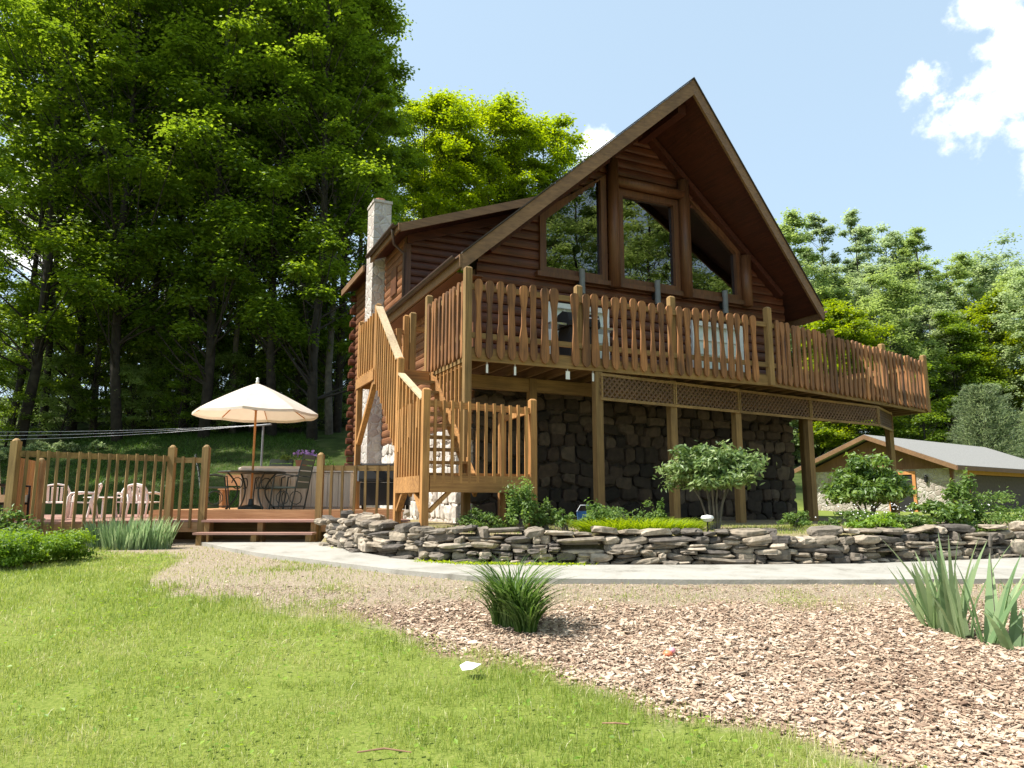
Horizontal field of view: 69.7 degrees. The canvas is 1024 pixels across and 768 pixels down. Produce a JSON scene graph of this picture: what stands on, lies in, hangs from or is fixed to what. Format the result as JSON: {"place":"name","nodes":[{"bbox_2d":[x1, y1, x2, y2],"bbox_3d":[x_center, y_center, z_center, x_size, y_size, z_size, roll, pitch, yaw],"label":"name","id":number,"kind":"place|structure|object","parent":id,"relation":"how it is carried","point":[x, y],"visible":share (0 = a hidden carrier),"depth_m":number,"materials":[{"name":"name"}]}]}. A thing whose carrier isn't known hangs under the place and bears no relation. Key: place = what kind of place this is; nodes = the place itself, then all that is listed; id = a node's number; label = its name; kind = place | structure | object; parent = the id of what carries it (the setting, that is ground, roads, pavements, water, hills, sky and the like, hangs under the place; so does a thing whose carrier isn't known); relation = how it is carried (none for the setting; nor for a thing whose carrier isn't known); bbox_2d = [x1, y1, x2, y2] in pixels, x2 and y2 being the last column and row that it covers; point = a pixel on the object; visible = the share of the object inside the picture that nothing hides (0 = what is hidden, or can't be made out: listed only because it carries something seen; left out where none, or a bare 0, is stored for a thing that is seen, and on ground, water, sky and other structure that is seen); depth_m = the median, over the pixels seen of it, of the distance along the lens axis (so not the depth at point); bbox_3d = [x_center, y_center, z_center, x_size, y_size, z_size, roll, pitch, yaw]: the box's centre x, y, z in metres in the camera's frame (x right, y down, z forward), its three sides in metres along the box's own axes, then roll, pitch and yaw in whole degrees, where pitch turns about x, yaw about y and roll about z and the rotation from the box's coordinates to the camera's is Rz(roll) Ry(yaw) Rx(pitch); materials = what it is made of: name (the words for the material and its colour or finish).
{"place":"outdoors","nodes":[
{"label":"outdoors","id":0,"kind":"place"},
{"bbox_2d":[0,397,1023,767],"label":"ground","id":1,"kind":"structure","parent":0,"point":[334,447],"depth_m":4.95,"materials":[{"name":"plant"}]},
{"bbox_2d":[0,60,38,294],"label":"maple tree","id":2,"kind":"object","parent":1,"relation":"on","point":[7,206],"visible":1,"depth_m":21.60,"materials":[{"name":"green plant"}]},
{"bbox_2d":[0,504,48,534],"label":"leafy perennial","id":3,"kind":"object","parent":1,"relation":"on","point":[19,514],"visible":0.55,"depth_m":10.89,"materials":[{"name":"green plant"}]},
{"bbox_2d":[0,344,57,447],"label":"young tree","id":4,"kind":"object","parent":1,"relation":"on","point":[5,408],"visible":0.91,"depth_m":27.29,"materials":[{"name":"green plant"}]},
{"bbox_2d":[0,0,70,361],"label":"maple tree","id":5,"kind":"object","parent":1,"relation":"on","point":[14,275],"visible":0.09,"depth_m":32.35,"materials":[{"name":"green plant"}]},
{"bbox_2d":[0,319,87,425],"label":"young tree","id":6,"kind":"object","parent":1,"relation":"on","point":[13,383],"visible":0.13,"depth_m":33.10,"materials":[{"name":"green plant"}]},
{"bbox_2d":[0,29,93,430],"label":"slim maple","id":7,"kind":"object","parent":1,"relation":"on","point":[35,266],"visible":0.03,"depth_m":31.91,"materials":[{"name":"green plant"}]},
{"bbox_2d":[0,524,99,566],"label":"hedge","id":8,"kind":"object","parent":1,"relation":"on","point":[20,547],"visible":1,"depth_m":9.26,"materials":[{"name":"green plant"}]},
{"bbox_2d":[0,6,103,413],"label":"maple tree","id":9,"kind":"object","parent":1,"relation":"on","point":[29,260],"visible":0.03,"depth_m":39.16,"materials":[{"name":"green plant"}]},
{"bbox_2d":[27,347,109,437],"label":"young tree","id":10,"kind":"object","parent":1,"relation":"on","point":[46,416],"visible":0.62,"depth_m":29.11,"materials":[{"name":"green plant"}]},
{"bbox_2d":[2,0,145,438],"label":"slim maple","id":11,"kind":"object","parent":1,"relation":"on","point":[49,347],"visible":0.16,"depth_m":30.55,"materials":[{"name":"green plant"}]},
{"bbox_2d":[43,291,137,421],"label":"young tree","id":12,"kind":"object","parent":1,"relation":"on","point":[91,355],"visible":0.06,"depth_m":34.08,"materials":[{"name":"green plant"}]},
{"bbox_2d":[0,0,193,446],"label":"maple tree","id":13,"kind":"object","parent":1,"relation":"on","point":[46,320],"visible":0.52,"depth_m":28.09,"materials":[{"name":"green plant"}]},
{"bbox_2d":[0,0,196,430],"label":"maple tree","id":14,"kind":"object","parent":1,"relation":"on","point":[15,115],"visible":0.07,"depth_m":31.07,"materials":[{"name":"green plant"}]},
{"bbox_2d":[51,307,154,436],"bbox_3d":[-16.421,-0.423,29.387,3.744,5.539,3.699,0,-9,0],"label":"young tree","id":15,"kind":"object","parent":1,"relation":"on","point":[96,403],"visible":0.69,"depth_m":29.12,"materials":[{"name":"green plant"}]},
{"bbox_2d":[72,22,174,433],"bbox_3d":[-17.045,-6.987,31.711,4.427,18.861,4.479,3,-10,-19],"label":"slim maple","id":16,"kind":"object","parent":1,"relation":"on","point":[141,204],"visible":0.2,"depth_m":31.46,"materials":[{"name":"green plant"}]},
{"bbox_2d":[79,515,181,549],"bbox_3d":[-6.005,2.329,11.525,1.655,0.543,0.760,0,-9,0],"label":"iris row","id":17,"kind":"object","parent":1,"relation":"on","point":[113,535],"visible":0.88,"depth_m":11.36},
{"bbox_2d":[97,360,166,436],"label":"young tree","id":18,"kind":"object","parent":1,"relation":"on","point":[133,406],"visible":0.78,"depth_m":28.54,"materials":[{"name":"green plant"}]},
{"bbox_2d":[0,0,273,441],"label":"maple tree","id":19,"kind":"object","parent":1,"relation":"on","point":[75,78],"visible":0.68,"depth_m":27.59,"materials":[{"name":"green plant"}]},
{"bbox_2d":[102,328,198,428],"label":"young tree","id":20,"kind":"object","parent":1,"relation":"on","point":[154,361],"visible":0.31,"depth_m":30.56,"materials":[{"name":"green plant"}]},
{"bbox_2d":[107,3,204,426],"bbox_3d":[-16.212,-8.633,32.843,4.840,21.699,5.339,2,-9,-11],"label":"slim maple","id":21,"kind":"object","parent":1,"relation":"on","point":[156,278],"visible":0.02,"depth_m":32.60,"materials":[{"name":"green plant"}]},
{"bbox_2d":[0,429,335,513],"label":"rough grass","id":22,"kind":"structure","parent":1,"relation":"on","point":[243,436],"depth_m":25.68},
{"bbox_2d":[93,15,246,421],"bbox_3d":[-15.470,-10.906,35.176,7.391,26.142,8.449,4,-10,-22],"label":"maple tree","id":23,"kind":"object","parent":1,"relation":"on","point":[180,217],"visible":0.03,"depth_m":33.11,"materials":[{"name":"green plant"}]},
{"bbox_2d":[144,334,218,434],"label":"young tree","id":24,"kind":"object","parent":1,"relation":"on","point":[177,384],"visible":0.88,"depth_m":28.68,"materials":[{"name":"green plant"}]},
{"bbox_2d":[150,0,261,429],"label":"slim maple","id":25,"kind":"object","parent":1,"relation":"on","point":[187,391],"visible":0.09,"depth_m":31.88,"materials":[{"name":"green plant"}]},
{"bbox_2d":[3,438,409,541],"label":"pool deck","id":26,"kind":"structure","parent":1,"relation":"on","point":[22,473],"depth_m":12.55,"materials":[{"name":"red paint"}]},
{"bbox_2d":[218,470,286,508],"bbox_3d":[-5.120,2.092,14.451,1.300,0.742,1.300,0,-9,0],"label":"patio table","id":27,"kind":"object","parent":26,"relation":"on","point":[241,472],"visible":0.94,"depth_m":14.24,"materials":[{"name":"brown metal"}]},
{"bbox_2d":[192,377,317,508],"bbox_3d":[-5.120,1.158,14.599,2.322,2.620,2.322,-3,-9,16],"label":"patio umbrella","id":28,"kind":"object","parent":26,"relation":"on","point":[257,402],"visible":0.91,"depth_m":14.45,"materials":[{"name":"cream canvas"},{"name":"wood"}]},
{"bbox_2d":[269,454,315,509],"bbox_3d":[-4.236,1.900,14.220,0.674,1.041,0.608,-2,-9,10],"label":"patio chair","id":29,"kind":"object","parent":26,"relation":"on","point":[305,476],"visible":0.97,"depth_m":14.15,"materials":[{"name":"black metal"}]},
{"bbox_2d":[238,466,360,508],"bbox_3d":[-4.550,2.296,16.190,2.320,0.870,2.200,1,-9,-5],"label":"hot tub","id":30,"kind":"object","parent":26,"relation":"on","point":[336,490],"visible":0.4,"depth_m":15.15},
{"bbox_2d":[357,462,410,509],"bbox_3d":[-2.399,1.924,13.891,0.975,0.885,0.580,1,-9,-4],"label":"barbecue","id":31,"kind":"object","parent":26,"relation":"on","point":[371,491],"visible":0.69,"depth_m":13.62,"materials":[{"name":"black metal"}]},
{"bbox_2d":[104,0,320,437],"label":"maple tree","id":32,"kind":"object","parent":1,"relation":"on","point":[228,270],"visible":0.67,"depth_m":28.28,"materials":[{"name":"green plant"}]},
{"bbox_2d":[188,347,258,432],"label":"young tree","id":33,"kind":"object","parent":1,"relation":"on","point":[222,360],"visible":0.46,"depth_m":29.70,"materials":[{"name":"green plant"}]},
{"bbox_2d":[184,317,264,428],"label":"young tree","id":34,"kind":"object","parent":1,"relation":"on","point":[223,344],"visible":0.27,"depth_m":30.91,"materials":[{"name":"green plant"}]},
{"bbox_2d":[199,26,288,433],"bbox_3d":[-11.230,-6.610,31.553,4.242,18.075,4.292,-2,-9,14],"label":"slim maple","id":35,"kind":"object","parent":1,"relation":"on","point":[236,335],"visible":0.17,"depth_m":31.31,"materials":[{"name":"green plant"}]},
{"bbox_2d":[218,330,284,431],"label":"young tree","id":36,"kind":"object","parent":1,"relation":"on","point":[248,350],"visible":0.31,"depth_m":30.63,"materials":[{"name":"green plant"}]},
{"bbox_2d":[192,520,318,545],"bbox_3d":[-4.250,2.508,12.299,1.960,0.450,0.560,0,-9,0],"label":"wooden step","id":37,"kind":"object","parent":1,"relation":"on","point":[208,533],"visible":0.66,"depth_m":12.36,"materials":[{"name":"brown wood"}]},
{"bbox_2d":[160,0,354,422],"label":"maple tree","id":38,"kind":"object","parent":1,"relation":"on","point":[203,312],"visible":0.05,"depth_m":32.60,"materials":[{"name":"green plant"}]},
{"bbox_2d":[227,13,303,429],"bbox_3d":[-11.216,-8.089,32.915,4.646,20.831,5.126,-4,-10,22],"label":"slim maple","id":39,"kind":"object","parent":1,"relation":"on","point":[264,378],"visible":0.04,"depth_m":32.27,"materials":[{"name":"green plant"}]},
{"bbox_2d":[147,0,401,436],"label":"maple tree","id":40,"kind":"object","parent":1,"relation":"on","point":[262,179],"visible":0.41,"depth_m":28.79,"materials":[{"name":"green plant"}]},
{"bbox_2d":[263,346,334,432],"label":"young tree","id":41,"kind":"object","parent":1,"relation":"on","point":[289,395],"visible":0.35,"depth_m":30.02,"materials":[{"name":"green plant"}]},
{"bbox_2d":[249,0,367,433],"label":"slim maple","id":42,"kind":"object","parent":1,"relation":"on","point":[296,390],"visible":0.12,"depth_m":31.06,"materials":[{"name":"green plant"}]},
{"bbox_2d":[231,0,406,439],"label":"maple tree","id":43,"kind":"object","parent":1,"relation":"on","point":[337,45],"visible":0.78,"depth_m":28.45,"materials":[{"name":"green plant"}]},
{"bbox_2d":[299,336,353,429],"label":"young tree","id":44,"kind":"object","parent":1,"relation":"on","point":[345,407],"visible":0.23,"depth_m":31.06,"materials":[{"name":"green plant"}]},
{"bbox_2d":[248,0,419,432],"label":"maple tree","id":45,"kind":"object","parent":1,"relation":"on","point":[393,121],"visible":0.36,"depth_m":30.72,"materials":[{"name":"green plant"}]},
{"bbox_2d":[282,2,395,434],"bbox_3d":[-7.076,-7.769,31.098,4.852,20.432,4.795,8,-12,-41],"label":"slim maple","id":46,"kind":"object","parent":1,"relation":"on","point":[358,80],"visible":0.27,"depth_m":30.61,"materials":[{"name":"green plant"}]},
{"bbox_2d":[330,30,410,419],"bbox_3d":[-7.583,-7.646,34.592,4.912,19.963,4.452,6,-11,-34],"label":"slim maple","id":47,"kind":"object","parent":1,"relation":"on","point":[397,170],"visible":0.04,"depth_m":34.96,"materials":[{"name":"green plant"}]},
{"bbox_2d":[353,76,432,243],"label":"slim maple","id":48,"kind":"object","parent":1,"relation":"on","point":[413,165],"visible":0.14,"depth_m":40.30,"materials":[{"name":"green plant"}]},
{"bbox_2d":[355,82,497,297],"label":"maple tree","id":49,"kind":"object","parent":1,"relation":"on","point":[424,185],"visible":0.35,"depth_m":43.62,"materials":[{"name":"green plant"}]},
{"bbox_2d":[353,303,536,527],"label":"wooden staircase","id":50,"kind":"structure","parent":1,"relation":"on","point":[385,372],"depth_m":10.90,"materials":[{"name":"brown wood"}]},
{"bbox_2d":[0,549,927,767],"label":"clover","id":51,"kind":"object","parent":1,"relation":"on","point":[755,746],"visible":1,"depth_m":4.20,"materials":[{"name":"green plant"}]},
{"bbox_2d":[454,505,506,527],"bbox_3d":[-0.421,1.877,10.114,0.677,0.438,0.513,-5,-10,28],"label":"leafy weed","id":52,"kind":"object","parent":1,"relation":"on","point":[478,520],"visible":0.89,"depth_m":10.06,"materials":[{"name":"green plant"}]},
{"bbox_2d":[407,94,562,269],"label":"maple tree","id":53,"kind":"object","parent":1,"relation":"on","point":[501,116],"visible":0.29,"depth_m":46.06,"materials":[{"name":"green plant"}]},
{"bbox_2d":[0,523,1023,767],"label":"grass","id":54,"kind":"structure","parent":1,"relation":"on","point":[56,577],"depth_m":4.62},
{"bbox_2d":[496,476,543,531],"bbox_3d":[0.098,1.705,10.264,0.641,0.828,0.606,-6,-11,36],"label":"leafy weed","id":55,"kind":"object","parent":1,"relation":"on","point":[524,506],"visible":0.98,"depth_m":10.16,"materials":[{"name":"green plant"}]},
{"bbox_2d":[529,496,561,529],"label":"leafy weed","id":56,"kind":"object","parent":1,"relation":"on","point":[550,520],"visible":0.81,"depth_m":10.29,"materials":[{"name":"green plant"}]},
{"bbox_2d":[484,86,607,204],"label":"maple tree","id":57,"kind":"object","parent":1,"relation":"on","point":[562,157],"visible":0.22,"depth_m":47.87,"materials":[{"name":"green plant"}]},
{"bbox_2d":[341,77,826,522],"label":"log house","id":58,"kind":"structure","parent":1,"relation":"on","point":[666,192],"depth_m":15.90,"materials":[{"name":"brown wood"}]},
{"bbox_2d":[538,175,607,279],"bbox_3d":[1.252,-3.346,15.315,1.590,2.382,0.180,4,-10,-25],"label":"window","id":59,"kind":"structure","parent":58,"relation":"in","point":[572,232],"depth_m":15.32,"materials":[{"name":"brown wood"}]},
{"bbox_2d":[548,302,609,358],"bbox_3d":[1.333,-0.880,14.962,1.430,1.440,0.180,4,-10,-25],"label":"window","id":60,"kind":"structure","parent":58,"relation":"in","point":[561,306],"depth_m":14.97,"materials":[{"name":"white paint"}]},
{"bbox_2d":[619,188,680,290],"bbox_3d":[2.960,-3.102,16.083,1.620,2.140,0.180,4,-10,-25],"label":"window","id":61,"kind":"structure","parent":58,"relation":"in","point":[649,224],"depth_m":16.10,"materials":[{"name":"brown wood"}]},
{"bbox_2d":[689,198,741,299],"bbox_3d":[4.564,-3.094,16.839,1.560,2.360,0.180,4,-10,-25],"label":"window","id":62,"kind":"structure","parent":58,"relation":"in","point":[716,268],"depth_m":16.81,"materials":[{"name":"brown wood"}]},
{"bbox_2d":[690,320,744,371],"bbox_3d":[4.578,-0.643,16.457,1.430,1.440,0.180,4,-10,-25],"label":"window","id":63,"kind":"structure","parent":58,"relation":"in","point":[701,339],"depth_m":16.47,"materials":[{"name":"white paint"}]},
{"bbox_2d":[151,551,1023,767],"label":"wood chips","id":64,"kind":"object","parent":1,"relation":"on","point":[810,714],"visible":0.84,"depth_m":5.07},
{"bbox_2d":[452,552,595,635],"bbox_3d":[0.041,1.703,5.994,1.323,0.612,1.189,-3,-9,18],"label":"daylily clump","id":65,"kind":"object","parent":64,"relation":"on","point":[515,606],"visible":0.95,"depth_m":5.90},
{"bbox_2d":[578,497,619,524],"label":"leafy weed","id":66,"kind":"object","parent":1,"relation":"on","point":[592,513],"visible":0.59,"depth_m":9.99,"materials":[{"name":"green plant"}]},
{"bbox_2d":[566,516,713,533],"bbox_3d":[1.742,1.895,9.881,2.424,0.248,1.602,0,-9,0],"label":"grass patch","id":67,"kind":"object","parent":1,"relation":"on","point":[636,524],"visible":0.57,"depth_m":9.62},
{"bbox_2d":[314,510,1023,564],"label":"stone wall","id":68,"kind":"structure","parent":1,"relation":"on","point":[363,532],"depth_m":9.23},
{"bbox_2d":[408,266,930,525],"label":"raised deck","id":69,"kind":"structure","parent":1,"relation":"on","point":[674,383],"depth_m":13.60,"materials":[{"name":"brown wood"}]},
{"bbox_2d":[541,311,612,355],"bbox_3d":[1.284,-0.818,14.016,1.400,1.120,0.615,4,-10,-25],"label":"gas grill","id":70,"kind":"object","parent":69,"relation":"on","point":[565,325],"visible":0.26,"depth_m":13.91,"materials":[{"name":"black metal"}]},
{"bbox_2d":[652,439,776,529],"bbox_3d":[3.013,1.525,10.832,1.702,1.453,1.472,4,-10,-24],"label":"rhododendron","id":71,"kind":"object","parent":1,"relation":"on","point":[706,467],"visible":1,"depth_m":10.63,"materials":[{"name":"green plant"}]},
{"bbox_2d":[776,508,812,528],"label":"round shrub","id":72,"kind":"object","parent":1,"relation":"on","point":[790,519],"visible":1,"depth_m":11.29,"materials":[{"name":"green plant"}]},
{"bbox_2d":[775,207,845,463],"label":"hillside tree","id":73,"kind":"object","parent":1,"relation":"on","point":[793,237],"visible":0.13,"depth_m":63.15,"materials":[{"name":"green plant"}]},
{"bbox_2d":[790,298,859,457],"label":"hillside tree","id":74,"kind":"object","parent":1,"relation":"on","point":[818,449],"visible":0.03,"depth_m":59.46,"materials":[{"name":"green plant"}]},
{"bbox_2d":[796,211,856,435],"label":"hillside tree","id":75,"kind":"object","parent":1,"relation":"on","point":[817,226],"visible":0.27,"depth_m":68.56,"materials":[{"name":"green plant"}]},
{"bbox_2d":[792,255,892,451],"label":"hillside tree","id":76,"kind":"object","parent":1,"relation":"on","point":[844,289],"visible":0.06,"depth_m":64.95,"materials":[{"name":"green plant"}]},
{"bbox_2d":[818,508,876,527],"bbox_3d":[5.329,2.117,11.415,0.962,0.376,0.789,-6,-11,35],"label":"fern clump","id":77,"kind":"object","parent":1,"relation":"on","point":[847,513],"visible":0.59,"depth_m":11.36,"materials":[{"name":"green plant"}]},
{"bbox_2d":[795,298,911,452],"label":"hillside tree","id":78,"kind":"object","parent":1,"relation":"on","point":[836,311],"visible":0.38,"depth_m":55.70,"materials":[{"name":"green plant"}]},
{"bbox_2d":[835,207,889,434],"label":"hillside tree","id":79,"kind":"object","parent":1,"relation":"on","point":[850,217],"visible":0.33,"depth_m":68.87,"materials":[{"name":"green plant"}]},
{"bbox_2d":[818,449,924,514],"bbox_3d":[5.969,1.781,12.270,1.667,1.398,1.374,0,-9,0],"label":"rhododendron","id":80,"kind":"object","parent":1,"relation":"on","point":[861,481],"visible":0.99,"depth_m":12.10,"materials":[{"name":"green plant"}]},
{"bbox_2d":[838,512,905,529],"bbox_3d":[4.800,1.875,9.767,0.757,0.336,0.501,0,-9,0],"label":"round shrub","id":81,"kind":"object","parent":1,"relation":"on","point":[873,521],"visible":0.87,"depth_m":9.69,"materials":[{"name":"green plant"}]},
{"bbox_2d":[844,261,928,431],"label":"hillside tree","id":82,"kind":"object","parent":1,"relation":"on","point":[864,285],"visible":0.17,"depth_m":65.34,"materials":[{"name":"green plant"}]},
{"bbox_2d":[838,254,955,438],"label":"hillside tree","id":83,"kind":"object","parent":1,"relation":"on","point":[882,304],"visible":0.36,"depth_m":58.36,"materials":[{"name":"green plant"}]},
{"bbox_2d":[850,222,949,410],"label":"hillside tree","id":84,"kind":"object","parent":1,"relation":"on","point":[890,242],"visible":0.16,"depth_m":71.97,"materials":[{"name":"green plant"}]},
{"bbox_2d":[794,434,1023,511],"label":"garage","id":85,"kind":"structure","parent":1,"relation":"on","point":[939,464],"depth_m":33.45,"materials":[{"name":"beige paint"}]},
{"bbox_2d":[969,475,1023,511],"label":"garage door","id":86,"kind":"structure","parent":85,"relation":"in","point":[1016,484],"depth_m":34.01,"materials":[{"name":"brown paint"}]},
{"bbox_2d":[869,361,959,442],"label":"hillside tree","id":87,"kind":"object","parent":1,"relation":"on","point":[935,434],"visible":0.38,"depth_m":53.47,"materials":[{"name":"green plant"}]},
{"bbox_2d":[891,227,951,432],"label":"hillside tree","id":88,"kind":"object","parent":1,"relation":"on","point":[915,239],"visible":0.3,"depth_m":67.97,"materials":[{"name":"green plant"}]},
{"bbox_2d":[902,498,982,531],"bbox_3d":[5.938,1.852,10.166,1.080,0.552,0.738,0,-9,0],"label":"peony","id":89,"kind":"object","parent":1,"relation":"on","point":[956,512],"visible":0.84,"depth_m":10.05,"materials":[{"name":"green plant"}]},
{"bbox_2d":[897,275,992,446],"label":"hillside tree","id":90,"kind":"object","parent":1,"relation":"on","point":[917,321],"visible":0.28,"depth_m":62.40,"materials":[{"name":"green plant"}]},
{"bbox_2d":[887,533,1023,651],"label":"iris clump","id":91,"kind":"object","parent":1,"relation":"on","point":[945,606],"visible":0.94,"depth_m":5.66,"materials":[{"name":"green plant"}]},
{"bbox_2d":[904,310,1012,444],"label":"hillside tree","id":92,"kind":"object","parent":1,"relation":"on","point":[955,325],"visible":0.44,"depth_m":59.59,"materials":[{"name":"green plant"}]},
{"bbox_2d":[915,249,1003,440],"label":"hillside tree","id":93,"kind":"object","parent":1,"relation":"on","point":[957,272],"visible":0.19,"depth_m":71.73,"materials":[{"name":"green plant"}]},
{"bbox_2d":[940,467,986,524],"bbox_3d":[6.505,1.704,10.644,0.555,0.986,0.488,0,-9,0],"label":"tall weed","id":94,"kind":"object","parent":1,"relation":"on","point":[952,492],"visible":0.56,"depth_m":10.61,"materials":[{"name":"green plant"}]},
{"bbox_2d":[932,288,1023,456],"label":"hillside tree","id":95,"kind":"object","parent":1,"relation":"on","point":[979,314],"visible":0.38,"depth_m":61.78,"materials":[{"name":"green plant"}]},
{"bbox_2d":[942,383,1023,457],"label":"pine tree","id":96,"kind":"object","parent":1,"relation":"on","point":[988,392],"visible":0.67,"depth_m":43.68,"materials":[{"name":"green plant"}]},
{"bbox_2d":[945,226,1023,448],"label":"hillside tree","id":97,"kind":"object","parent":1,"relation":"on","point":[986,275],"visible":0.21,"depth_m":73.39,"materials":[{"name":"green plant"}]},
{"bbox_2d":[963,267,1023,434],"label":"hillside tree","id":98,"kind":"object","parent":1,"relation":"on","point":[1002,281],"visible":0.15,"depth_m":68.00,"materials":[{"name":"green plant"}]},
{"bbox_2d":[973,485,1023,530],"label":"flowering weed","id":99,"kind":"object","parent":1,"relation":"on","point":[995,517],"visible":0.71,"depth_m":10.60,"materials":[{"name":"green plant"}]},
{"bbox_2d":[988,251,1023,451],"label":"hillside tree","id":100,"kind":"object","parent":1,"relation":"on","point":[1013,322],"visible":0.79,"depth_m":58.36,"materials":[{"name":"green plant"}]},
{"bbox_2d":[0,0,1023,432],"label":"sky","id":101,"kind":"structure","parent":0,"point":[905,114],"materials":[{"name":"blue"}]},
{"bbox_2d":[201,542,1023,584],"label":"path","id":102,"kind":"structure","parent":0,"point":[761,574],"depth_m":8.45,"materials":[{"name":"concrete"}]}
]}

